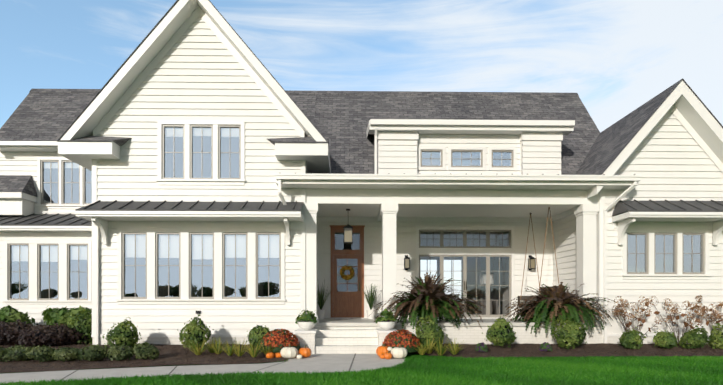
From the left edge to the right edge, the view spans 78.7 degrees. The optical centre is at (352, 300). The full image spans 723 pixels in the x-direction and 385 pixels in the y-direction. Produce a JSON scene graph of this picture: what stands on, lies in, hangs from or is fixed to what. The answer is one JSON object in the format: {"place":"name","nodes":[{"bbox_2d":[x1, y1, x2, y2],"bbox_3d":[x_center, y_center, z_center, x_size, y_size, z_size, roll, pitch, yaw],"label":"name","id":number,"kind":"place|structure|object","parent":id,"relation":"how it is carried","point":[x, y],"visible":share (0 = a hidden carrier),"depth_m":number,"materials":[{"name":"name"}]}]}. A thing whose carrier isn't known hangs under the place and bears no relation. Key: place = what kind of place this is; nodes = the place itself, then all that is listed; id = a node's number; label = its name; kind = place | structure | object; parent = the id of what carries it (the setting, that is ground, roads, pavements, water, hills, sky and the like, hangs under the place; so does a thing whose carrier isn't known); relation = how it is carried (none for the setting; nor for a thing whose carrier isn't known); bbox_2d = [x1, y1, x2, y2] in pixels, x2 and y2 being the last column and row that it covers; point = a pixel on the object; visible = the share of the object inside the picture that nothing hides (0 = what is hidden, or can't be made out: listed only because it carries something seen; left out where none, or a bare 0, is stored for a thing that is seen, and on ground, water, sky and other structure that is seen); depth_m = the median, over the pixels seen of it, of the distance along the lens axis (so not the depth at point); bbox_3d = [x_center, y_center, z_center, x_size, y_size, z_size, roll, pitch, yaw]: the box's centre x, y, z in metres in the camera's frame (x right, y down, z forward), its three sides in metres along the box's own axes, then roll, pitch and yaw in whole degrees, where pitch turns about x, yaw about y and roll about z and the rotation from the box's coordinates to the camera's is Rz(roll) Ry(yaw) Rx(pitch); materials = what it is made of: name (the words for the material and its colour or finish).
{"place":"outdoors","nodes":[
{"label":"outdoors","id":0,"kind":"place"},
{"bbox_2d":[0,338,288,372],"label":"mulch bed soil","id":1,"kind":"structure","parent":0,"point":[55,362],"depth_m":9.31,"materials":[{"name":"brown soil"}]},
{"bbox_2d":[0,347,9,361],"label":"box hedge","id":2,"kind":"object","parent":1,"relation":"on","point":[2,349],"visible":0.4,"depth_m":9.26,"materials":[{"name":"green plant"}]},
{"bbox_2d":[0,305,34,324],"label":"green shrub","id":3,"kind":"object","parent":1,"relation":"on","point":[9,313],"visible":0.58,"depth_m":12.72,"materials":[{"name":"green plant"}]},
{"bbox_2d":[2,344,33,361],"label":"box hedge","id":4,"kind":"object","parent":1,"relation":"on","point":[16,353],"visible":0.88,"depth_m":9.20,"materials":[{"name":"green plant"}]},
{"bbox_2d":[0,319,40,345],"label":"ninebark shrub","id":5,"kind":"object","parent":1,"relation":"on","point":[9,334],"visible":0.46,"depth_m":11.44,"materials":[{"name":"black plant"}]},
{"bbox_2d":[23,344,54,362],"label":"box hedge","id":6,"kind":"object","parent":1,"relation":"on","point":[40,353],"visible":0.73,"depth_m":9.15,"materials":[{"name":"green plant"}]},
{"bbox_2d":[14,323,87,346],"bbox_3d":[-7.923,0.947,11.607,1.658,0.765,1.384,0,0,-32],"label":"ninebark shrub","id":7,"kind":"object","parent":1,"relation":"on","point":[56,334],"visible":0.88,"depth_m":11.25,"materials":[{"name":"purple plant"}]},
{"bbox_2d":[48,346,83,361],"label":"box hedge","id":8,"kind":"object","parent":1,"relation":"on","point":[69,353],"visible":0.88,"depth_m":9.11,"materials":[{"name":"green plant"}]},
{"bbox_2d":[41,305,91,327],"bbox_3d":[-8.132,0.600,12.927,1.579,0.961,1.336,0,0,-42],"label":"green shrub","id":9,"kind":"object","parent":1,"relation":"on","point":[55,315],"visible":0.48,"depth_m":12.62,"materials":[{"name":"green plant"}]},
{"bbox_2d":[66,309,91,344],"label":"green shrub","id":10,"kind":"object","parent":1,"relation":"on","point":[84,324],"visible":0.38,"depth_m":11.85,"materials":[{"name":"green plant"}]},
{"bbox_2d":[76,343,108,360],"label":"box hedge","id":11,"kind":"object","parent":1,"relation":"on","point":[91,353],"visible":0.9,"depth_m":9.17,"materials":[{"name":"green plant"}]},
{"bbox_2d":[103,343,133,360],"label":"box hedge","id":12,"kind":"object","parent":1,"relation":"on","point":[116,353],"visible":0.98,"depth_m":9.28,"materials":[{"name":"green plant"}]},
{"bbox_2d":[103,317,141,346],"bbox_3d":[-5.641,0.839,10.811,0.787,0.898,0.933,0,0,-1],"label":"boxwood shrub","id":13,"kind":"object","parent":1,"relation":"on","point":[121,333],"visible":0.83,"depth_m":10.61,"materials":[{"name":"green plant"}]},
{"bbox_2d":[130,341,159,359],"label":"box hedge","id":14,"kind":"object","parent":1,"relation":"on","point":[147,350],"visible":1,"depth_m":9.43,"materials":[{"name":"green plant"}]},
{"bbox_2d":[177,315,213,350],"bbox_3d":[-3.854,0.813,10.881,0.821,0.947,0.805,0,0,21],"label":"boxwood shrub","id":15,"kind":"object","parent":1,"relation":"on","point":[196,330],"visible":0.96,"depth_m":10.73,"materials":[{"name":"green plant"}]},
{"bbox_2d":[203,338,225,352],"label":"ornamental grass","id":16,"kind":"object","parent":1,"relation":"on","point":[210,350],"depth_m":10.35,"materials":[{"name":"green plant"}]},
{"bbox_2d":[207,337,227,353],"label":"ornamental grass","id":17,"kind":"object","parent":1,"relation":"on","point":[215,350],"depth_m":10.20,"materials":[{"name":"green plant"}]},
{"bbox_2d":[218,340,240,355],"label":"ornamental grass","id":18,"kind":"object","parent":1,"relation":"on","point":[228,352],"depth_m":9.89,"materials":[{"name":"green plant"}]},
{"bbox_2d":[224,338,252,355],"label":"liriope plant","id":19,"kind":"object","parent":1,"relation":"on","point":[238,352],"visible":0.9,"depth_m":9.73,"materials":[{"name":"green plant"}]},
{"bbox_2d":[241,339,267,356],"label":"ornamental grass","id":20,"kind":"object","parent":1,"relation":"on","point":[252,352],"depth_m":9.59,"materials":[{"name":"green plant"}]},
{"bbox_2d":[246,325,268,348],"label":"boxwood shrub","id":21,"kind":"object","parent":1,"relation":"on","point":[254,335],"visible":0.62,"depth_m":10.71,"materials":[{"name":"green plant"}]},
{"bbox_2d":[257,340,274,354],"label":"ornamental grass","id":22,"kind":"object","parent":1,"relation":"on","point":[268,350],"depth_m":9.80,"materials":[{"name":"yellow"}]},
{"bbox_2d":[266,351,273,357],"bbox_3d":[-1.835,1.198,9.802,0.177,0.169,0.177,0,0,-24],"label":"pumpkin","id":23,"kind":"object","parent":1,"relation":"on","point":[270,355],"visible":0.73,"depth_m":9.74,"materials":[{"name":"orange food"}]},
{"bbox_2d":[259,329,300,352],"bbox_3d":[-1.702,0.968,10.356,0.978,0.643,0.978,0,0,-1],"label":"chrysanthemum","id":24,"kind":"object","parent":1,"relation":"on","point":[279,339],"visible":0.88,"depth_m":10.07,"materials":[{"name":"orange plant"}]},
{"bbox_2d":[280,344,297,357],"bbox_3d":[-1.416,1.122,9.859,0.400,0.308,0.380,0,0,-1],"label":"white pumpkin","id":25,"kind":"object","parent":1,"relation":"on","point":[289,351],"visible":1,"depth_m":9.73,"materials":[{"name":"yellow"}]},
{"bbox_2d":[12,128,278,261],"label":"window shades","id":26,"kind":"object","parent":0,"point":[242,246],"depth_m":11.85,"materials":[{"name":"white fabric"}]},
{"bbox_2d":[0,353,404,383],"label":"walk path","id":27,"kind":"structure","parent":0,"point":[327,362],"depth_m":8.41,"materials":[{"name":"concrete"}]},
{"bbox_2d":[298,345,311,356],"bbox_3d":[-1.078,1.145,10.015,0.300,0.266,0.285,0,0,-1],"label":"orange pumpkin","id":28,"kind":"object","parent":27,"relation":"on","point":[305,352],"visible":0.94,"depth_m":9.91,"materials":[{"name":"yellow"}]},
{"bbox_2d":[376,344,389,356],"bbox_3d":[0.701,1.128,10.063,0.320,0.300,0.304,0,0,-1],"label":"orange pumpkin","id":29,"kind":"object","parent":27,"relation":"on","point":[381,350],"visible":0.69,"depth_m":9.96,"materials":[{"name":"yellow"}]},
{"bbox_2d":[384,351,391,358],"bbox_3d":[0.787,1.198,9.745,0.177,0.169,0.177,0,0,-24],"label":"pumpkin","id":30,"kind":"object","parent":27,"relation":"on","point":[388,355],"visible":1,"depth_m":9.68,"materials":[{"name":"orange food"}]},
{"bbox_2d":[391,345,407,357],"bbox_3d":[1.045,1.126,9.849,0.380,0.300,0.361,0,0,-1],"label":"white pumpkin","id":31,"kind":"object","parent":27,"relation":"on","point":[399,352],"visible":0.98,"depth_m":9.72,"materials":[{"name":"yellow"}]},
{"bbox_2d":[11,127,700,297],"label":"house rooms behind windows","id":32,"kind":"object","parent":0,"point":[356,236],"depth_m":12.50,"materials":[{"name":"grey"}]},
{"bbox_2d":[0,353,722,384],"bbox_3d":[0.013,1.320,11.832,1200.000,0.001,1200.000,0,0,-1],"label":"lawn ground","id":33,"kind":"structure","parent":0,"point":[411,354],"depth_m":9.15,"materials":[{"name":"green plant"}]},
{"bbox_2d":[0,0,722,336],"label":"house trim","id":34,"kind":"structure","parent":33,"relation":"on","point":[588,205],"depth_m":11.85,"materials":[{"name":"white wood"}]},
{"bbox_2d":[295,309,317,329],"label":"potted plant","id":35,"kind":"object","parent":34,"relation":"on","point":[307,321],"visible":1,"depth_m":11.07,"materials":[{"name":"green"}]},
{"bbox_2d":[0,119,722,344],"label":"gutter","id":36,"kind":"object","parent":34,"relation":"attached to","point":[634,179],"visible":0.81,"depth_m":11.31,"materials":[{"name":"white metal"}]},
{"bbox_2d":[375,308,397,329],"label":"potted plant","id":37,"kind":"object","parent":34,"relation":"on","point":[388,318],"visible":1,"depth_m":11.12,"materials":[{"name":"green"}]},
{"bbox_2d":[381,329,420,354],"bbox_3d":[1.156,0.976,10.405,0.955,0.628,0.959,0,0,-1],"label":"chrysanthemum","id":38,"kind":"object","parent":33,"relation":"on","point":[407,340],"visible":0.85,"depth_m":10.12,"materials":[{"name":"orange plant"}]},
{"bbox_2d":[0,16,722,333],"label":"house siding walls","id":39,"kind":"structure","parent":0,"point":[198,72],"depth_m":11.80,"materials":[{"name":"white wood"}]},
{"bbox_2d":[330,225,364,317],"bbox_3d":[-0.170,-0.950,14.530,1.160,3.060,0.140,0,0,-1],"label":"front door","id":40,"kind":"structure","parent":39,"relation":"in","point":[347,304],"depth_m":14.54,"materials":[{"name":"brown wood"}]},
{"bbox_2d":[340,265,354,279],"bbox_3d":[-0.174,-0.922,14.419,0.508,0.513,0.100,0,0,-1],"label":"door wreath","id":41,"kind":"object","parent":40,"relation":"attached to","point":[345,276],"visible":1,"depth_m":14.40,"materials":[{"name":"orange"}]},
{"bbox_2d":[8,125,704,317],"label":"window frames","id":42,"kind":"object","parent":39,"relation":"in","point":[488,285],"visible":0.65,"depth_m":11.97,"materials":[{"name":"white wood"}]},
{"bbox_2d":[11,127,701,314],"bbox_3d":[-0.659,-2.139,13.502,20.314,5.186,3.300,0,0,-1],"label":"house window glass","id":43,"kind":"object","parent":42,"relation":"in","point":[231,236],"visible":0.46,"depth_m":11.83,"materials":[{"name":"glass"}]},
{"bbox_2d":[0,0,722,196],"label":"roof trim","id":44,"kind":"structure","parent":39,"relation":"on","point":[339,120],"depth_m":15.50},
{"bbox_2d":[0,173,722,225],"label":"house metal roofs","id":45,"kind":"structure","parent":39,"relation":"attached to","point":[70,219],"depth_m":11.51,"materials":[{"name":"grey metal"}]},
{"bbox_2d":[0,0,722,231],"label":"house soffits","id":46,"kind":"object","parent":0,"point":[698,123],"visible":0.35,"depth_m":11.71,"materials":[{"name":"white wood"}]},
{"bbox_2d":[0,343,722,371],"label":"mulch chips","id":47,"kind":"object","parent":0,"point":[246,357],"depth_m":10.21,"materials":[{"name":"brown wood"}]},
{"bbox_2d":[184,340,213,354],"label":"ornamental grass","id":48,"kind":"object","parent":47,"relation":"on","point":[196,350],"depth_m":9.97,"materials":[{"name":"yellow"}]},
{"bbox_2d":[445,336,465,354],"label":"ornamental grass","id":49,"kind":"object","parent":47,"relation":"on","point":[455,350],"depth_m":10.08,"materials":[{"name":"yellow"}]},
{"bbox_2d":[539,342,552,351],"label":"kale plant","id":50,"kind":"object","parent":47,"relation":"on","point":[545,346],"visible":1,"depth_m":10.53,"materials":[{"name":"green"}]},
{"bbox_2d":[0,0,722,298],"label":"sky","id":51,"kind":"structure","parent":0,"point":[617,55],"materials":[{"name":"blue"}]},
{"bbox_2d":[196,209,535,313],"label":"house lanterns","id":52,"kind":"object","parent":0,"point":[406,256],"visible":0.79,"depth_m":14.31,"materials":[{"name":"black metal"}]},
{"bbox_2d":[344,228,534,267],"bbox_3d":[2.783,-1.625,14.217,6.354,1.110,0.928,0,0,-12],"label":"lantern","id":53,"kind":"object","parent":52,"relation":"attached to","point":[347,234],"visible":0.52,"depth_m":13.17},
{"bbox_2d":[92,326,714,353],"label":"foundation wall","id":54,"kind":"structure","parent":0,"point":[346,339],"depth_m":11.74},
{"bbox_2d":[331,141,521,318],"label":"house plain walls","id":55,"kind":"structure","parent":0,"point":[377,173],"depth_m":13.75,"materials":[{"name":"white paint"}]},
{"bbox_2d":[315,318,602,325],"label":"house porch floor","id":56,"kind":"structure","parent":0,"point":[370,322],"depth_m":11.84,"materials":[{"name":"paint"}]},
{"bbox_2d":[317,279,333,318],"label":"potted plant","id":57,"kind":"object","parent":56,"relation":"on","point":[320,312],"visible":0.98,"depth_m":14.04,"materials":[{"name":"green plant"}]},
{"bbox_2d":[362,283,379,318],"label":"potted plant","id":58,"kind":"object","parent":56,"relation":"on","point":[371,297],"visible":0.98,"depth_m":14.06,"materials":[{"name":"green plant"}]},
{"bbox_2d":[369,272,485,328],"bbox_3d":[2.048,0.006,12.198,3.174,1.582,2.957,0,0,-1],"label":"fern planter","id":59,"kind":"object","parent":56,"relation":"on","point":[427,297],"visible":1,"depth_m":11.63,"materials":[{"name":"green"}]},
{"bbox_2d":[503,282,616,334],"bbox_3d":[5.715,0.193,12.168,2.875,1.418,2.930,0,0,-1],"label":"fern planter","id":60,"kind":"object","parent":56,"relation":"on","point":[555,303],"visible":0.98,"depth_m":11.61,"materials":[{"name":"green"}]},
{"bbox_2d":[420,232,508,314],"bbox_3d":[3.671,-0.925,17.587,4.700,3.010,5.850,0,0,-1],"label":"house living room","id":61,"kind":"object","parent":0,"point":[480,260],"depth_m":18.02,"materials":[{"name":"clear glass"}]},
{"bbox_2d":[520,207,559,299],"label":"swing ropes","id":62,"kind":"object","parent":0,"point":[543,250],"visible":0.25,"depth_m":12.54,"materials":[{"name":"brown fabric"}]},
{"bbox_2d":[518,286,558,305],"bbox_3d":[5.597,-0.130,13.172,0.770,0.600,1.400,0,0,-1],"label":"porch swing","id":63,"kind":"object","parent":62,"relation":"hanging from","point":[525,297],"visible":0.08,"depth_m":13.78,"materials":[{"name":"brown wood"}]},
{"bbox_2d":[410,343,722,357],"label":"mulch bed soil","id":64,"kind":"structure","parent":0,"point":[492,348],"depth_m":10.64,"materials":[{"name":"brown soil"}]},
{"bbox_2d":[414,338,432,354],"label":"ornamental grass","id":65,"kind":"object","parent":64,"relation":"on","point":[422,351],"depth_m":9.99,"materials":[{"name":"yellow"}]},
{"bbox_2d":[420,338,438,353],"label":"ornamental grass","id":66,"kind":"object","parent":64,"relation":"on","point":[430,350],"depth_m":10.34,"materials":[{"name":"yellow"}]},
{"bbox_2d":[413,315,447,349],"bbox_3d":[1.933,0.805,10.918,0.801,0.902,1.012,0,0,-1],"label":"boxwood shrub","id":67,"kind":"object","parent":64,"relation":"on","point":[428,331],"visible":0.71,"depth_m":10.71,"materials":[{"name":"green plant"}]},
{"bbox_2d":[426,338,452,355],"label":"ornamental grass","id":68,"kind":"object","parent":64,"relation":"on","point":[441,352],"depth_m":9.90,"materials":[{"name":"yellow"}]},
{"bbox_2d":[475,342,487,351],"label":"kale plant","id":69,"kind":"object","parent":64,"relation":"on","point":[482,347],"visible":1,"depth_m":10.45,"materials":[{"name":"green"}]},
{"bbox_2d":[482,315,515,346],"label":"boxwood shrub","id":70,"kind":"object","parent":64,"relation":"on","point":[500,332],"visible":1,"depth_m":10.76,"materials":[{"name":"green plant"}]},
{"bbox_2d":[549,318,588,348],"bbox_3d":[5.431,0.790,11.113,0.807,0.850,0.924,0,0,-1],"label":"boxwood shrub","id":71,"kind":"object","parent":64,"relation":"on","point":[571,333],"visible":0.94,"depth_m":10.85,"materials":[{"name":"green plant"}]},
{"bbox_2d":[618,327,646,348],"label":"boxwood shrub","id":72,"kind":"object","parent":64,"relation":"on","point":[632,339],"visible":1,"depth_m":10.91,"materials":[{"name":"green plant"}]},
{"bbox_2d":[612,296,662,337],"bbox_3d":[7.348,0.524,11.379,1.168,1.338,1.006,0,0,31],"label":"hydrangea","id":73,"kind":"object","parent":64,"relation":"on","point":[622,311],"visible":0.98,"depth_m":11.49,"materials":[{"name":"brown plant"}]},
{"bbox_2d":[653,329,679,348],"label":"boxwood shrub","id":74,"kind":"object","parent":64,"relation":"on","point":[665,339],"visible":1,"depth_m":10.85,"materials":[{"name":"green plant"}]},
{"bbox_2d":[648,296,704,345],"bbox_3d":[8.641,0.525,11.516,1.267,1.333,1.191,0,0,-1],"label":"hydrangea","id":75,"kind":"object","parent":64,"relation":"on","point":[695,307],"visible":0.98,"depth_m":11.34,"materials":[{"name":"brown plant"}]},
{"bbox_2d":[676,325,709,348],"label":"boxwood shrub","id":76,"kind":"object","parent":64,"relation":"on","point":[694,339],"visible":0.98,"depth_m":10.91,"materials":[{"name":"green plant"}]},
{"bbox_2d":[695,295,722,328],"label":"hydrangea","id":77,"kind":"object","parent":64,"relation":"on","point":[714,314],"visible":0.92,"depth_m":11.61,"materials":[{"name":"brown plant"}]},
{"bbox_2d":[707,320,722,349],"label":"boxwood shrub","id":78,"kind":"object","parent":64,"relation":"on","point":[716,337],"visible":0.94,"depth_m":10.96,"materials":[{"name":"green plant"}]}
]}

